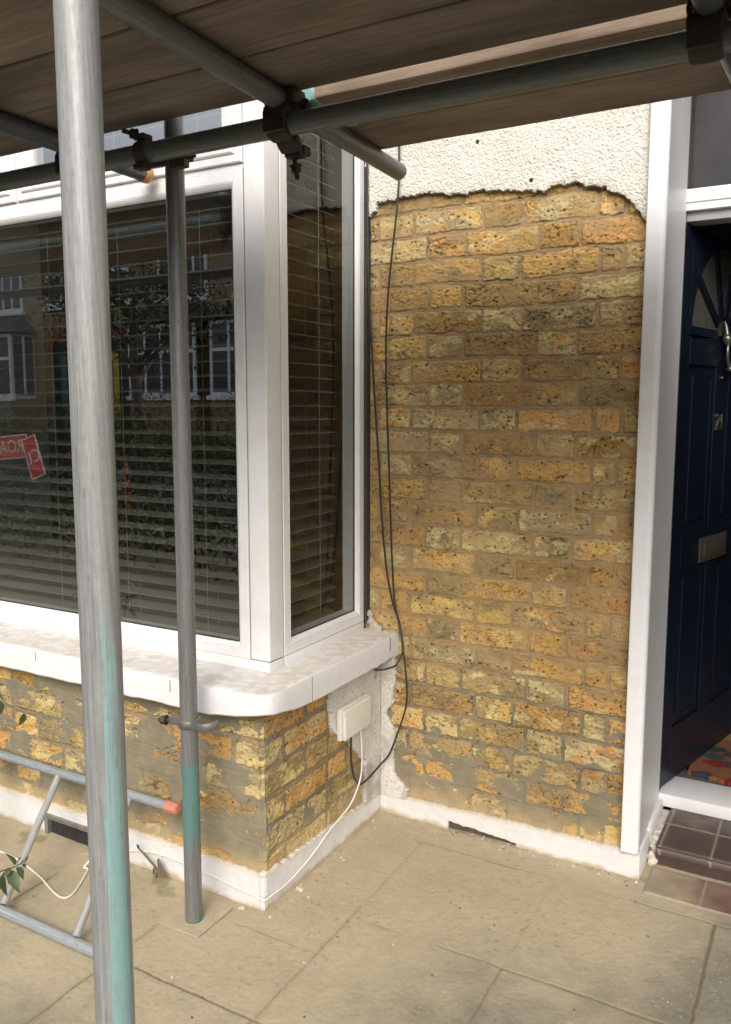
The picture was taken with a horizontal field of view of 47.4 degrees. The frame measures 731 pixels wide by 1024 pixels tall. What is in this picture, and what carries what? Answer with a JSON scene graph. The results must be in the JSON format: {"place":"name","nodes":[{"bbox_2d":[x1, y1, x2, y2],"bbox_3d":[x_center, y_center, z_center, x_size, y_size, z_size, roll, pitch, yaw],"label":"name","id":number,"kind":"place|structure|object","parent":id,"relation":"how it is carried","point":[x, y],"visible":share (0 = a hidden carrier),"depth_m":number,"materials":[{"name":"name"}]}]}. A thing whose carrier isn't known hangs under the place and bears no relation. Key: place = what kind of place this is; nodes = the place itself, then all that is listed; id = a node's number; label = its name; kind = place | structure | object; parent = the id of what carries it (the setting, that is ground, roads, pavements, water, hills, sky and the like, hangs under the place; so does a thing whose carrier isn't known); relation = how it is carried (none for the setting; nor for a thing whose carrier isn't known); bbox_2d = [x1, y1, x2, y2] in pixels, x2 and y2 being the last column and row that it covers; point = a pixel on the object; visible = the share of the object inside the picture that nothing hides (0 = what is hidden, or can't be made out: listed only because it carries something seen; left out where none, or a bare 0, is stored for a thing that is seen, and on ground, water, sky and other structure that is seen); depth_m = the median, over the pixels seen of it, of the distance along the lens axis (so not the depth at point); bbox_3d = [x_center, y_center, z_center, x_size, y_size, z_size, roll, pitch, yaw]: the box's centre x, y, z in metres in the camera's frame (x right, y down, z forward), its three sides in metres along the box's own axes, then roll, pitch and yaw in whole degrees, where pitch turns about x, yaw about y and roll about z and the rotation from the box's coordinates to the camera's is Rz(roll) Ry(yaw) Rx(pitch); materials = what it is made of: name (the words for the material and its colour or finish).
{"place":"outdoors","nodes":[
{"label":"outdoors","id":0,"kind":"place"},
{"bbox_2d":[0,811,730,1023],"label":"paving","id":1,"kind":"structure","parent":0,"point":[560,942],"depth_m":2.27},
{"bbox_2d":[0,677,27,896],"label":"shrub","id":2,"kind":"object","parent":1,"relation":"on","point":[13,878],"visible":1,"depth_m":2.30,"materials":[{"name":"green plant"}]},
{"bbox_2d":[0,750,181,958],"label":"ladder","id":3,"kind":"object","parent":1,"relation":"on","point":[75,941],"visible":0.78,"depth_m":2.48,"materials":[{"name":"silver metal"}]},
{"bbox_2d":[137,844,166,877],"bbox_3d":[-0.666,1.090,2.593,0.122,0.095,0.016,4,8,29],"label":"dead weed","id":4,"kind":"object","parent":1,"relation":"on","point":[159,868],"visible":1,"depth_m":2.58,"materials":[{"name":"brown plant"}]},
{"bbox_2d":[0,730,362,900],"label":"cable","id":5,"kind":"object","parent":1,"relation":"on","point":[205,872],"visible":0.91,"depth_m":2.59,"materials":[{"name":"white plastic"}]},
{"bbox_2d":[32,832,654,1018],"bbox_3d":[-0.350,1.183,2.230,3.068,0.008,2.006,4,8,29],"label":"grit","id":6,"kind":"object","parent":1,"relation":"on","point":[304,1016],"visible":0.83,"depth_m":2.47,"materials":[{"name":"stone"}]},
{"bbox_2d":[0,0,730,1023],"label":"scaffold","id":7,"kind":"object","parent":1,"relation":"on","point":[82,164],"visible":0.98,"depth_m":1.41,"materials":[{"name":"grey metal"}]},
{"bbox_2d":[0,0,216,66],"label":"scaffold board","id":8,"kind":"object","parent":7,"relation":"on","point":[26,29],"visible":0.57,"depth_m":1.55,"materials":[{"name":"brown wood"}]},
{"bbox_2d":[0,0,459,115],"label":"scaffold board","id":9,"kind":"object","parent":7,"relation":"on","point":[130,56],"visible":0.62,"depth_m":1.61,"materials":[{"name":"brown wood"}]},
{"bbox_2d":[0,0,687,156],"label":"scaffold board","id":10,"kind":"object","parent":7,"relation":"on","point":[460,27],"visible":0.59,"depth_m":1.67,"materials":[{"name":"brown wood"}]},
{"bbox_2d":[301,4,688,127],"bbox_3d":[2.195,-0.827,0.750,5.286,0.041,0.207,4,8,29],"label":"scaffold board","id":11,"kind":"object","parent":7,"relation":"on","point":[645,25],"visible":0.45,"depth_m":1.72,"materials":[{"name":"brown wood"}]},
{"bbox_2d":[347,61,730,149],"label":"scaffold board","id":12,"kind":"object","parent":7,"relation":"on","point":[667,82],"visible":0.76,"depth_m":1.96,"materials":[{"name":"brown wood"}]},
{"bbox_2d":[171,815,668,1002],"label":"render crumbs","id":13,"kind":"object","parent":1,"relation":"on","point":[299,888],"visible":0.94,"depth_m":2.57,"materials":[{"name":"white concrete"}]},
{"bbox_2d":[642,867,730,916],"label":"tiled path","id":14,"kind":"structure","parent":1,"relation":"on","point":[690,891],"depth_m":2.52,"materials":[{"name":"tile"}]},
{"label":"ground","id":15,"kind":"structure","parent":0,"visible":0},
{"bbox_2d":[0,90,730,910],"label":"terraced house","id":16,"kind":"structure","parent":15,"relation":"on","point":[560,378],"depth_m":2.71,"materials":[{"name":"brick"}]},
{"bbox_2d":[0,112,238,636],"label":"venetian blind","id":17,"kind":"object","parent":16,"relation":"attached to","point":[199,612],"visible":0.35,"depth_m":2.76,"materials":[{"name":"grey plastic"}]},
{"bbox_2d":[0,103,250,658],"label":"window","id":18,"kind":"structure","parent":16,"relation":"in","point":[219,172],"depth_m":2.51,"materials":[{"name":"white plastic"}]},
{"bbox_2d":[286,133,335,629],"bbox_3d":[-0.208,-0.530,2.663,0.056,1.833,0.340,4,8,29],"label":"venetian blind","id":19,"kind":"object","parent":16,"relation":"attached to","point":[320,600],"visible":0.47,"depth_m":2.73,"materials":[{"name":"grey plastic"}]},
{"bbox_2d":[278,149,363,655],"bbox_3d":[-0.151,-0.560,2.649,0.060,1.960,0.489,4,8,29],"label":"window","id":20,"kind":"structure","parent":16,"relation":"in","point":[352,613],"depth_m":2.80,"materials":[{"name":"white plastic"}]},
{"bbox_2d":[337,694,370,741],"bbox_3d":[-0.036,0.685,2.778,0.031,0.107,0.180,4,8,29],"label":"junction box","id":21,"kind":"object","parent":16,"relation":"attached to","point":[353,717],"visible":1,"depth_m":2.75,"materials":[{"name":"plastic"}]},
{"bbox_2d":[350,146,407,784],"bbox_3d":[0.024,-0.179,2.762,0.242,2.238,0.094,-5,9,-35],"label":"cable","id":22,"kind":"object","parent":16,"relation":"attached to","point":[400,634],"visible":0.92,"depth_m":2.84,"materials":[{"name":"black rubber"}]},
{"bbox_2d":[366,163,403,670],"bbox_3d":[0.048,-0.388,2.784,0.161,1.872,0.098,4,8,29],"label":"cable","id":23,"kind":"object","parent":16,"relation":"attached to","point":[371,342],"visible":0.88,"depth_m":2.84,"materials":[{"name":"black rubber"}]},
{"bbox_2d":[660,224,730,787],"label":"front door","id":24,"kind":"structure","parent":16,"relation":"in","point":[697,691],"depth_m":3.01,"materials":[{"name":"blue paint"}]},
{"bbox_2d":[687,733,730,785],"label":"doormat","id":25,"kind":"object","parent":16,"relation":"in","point":[713,764],"visible":0.72,"depth_m":3.14,"materials":[{"name":"multicoloured fabric"}]}
]}

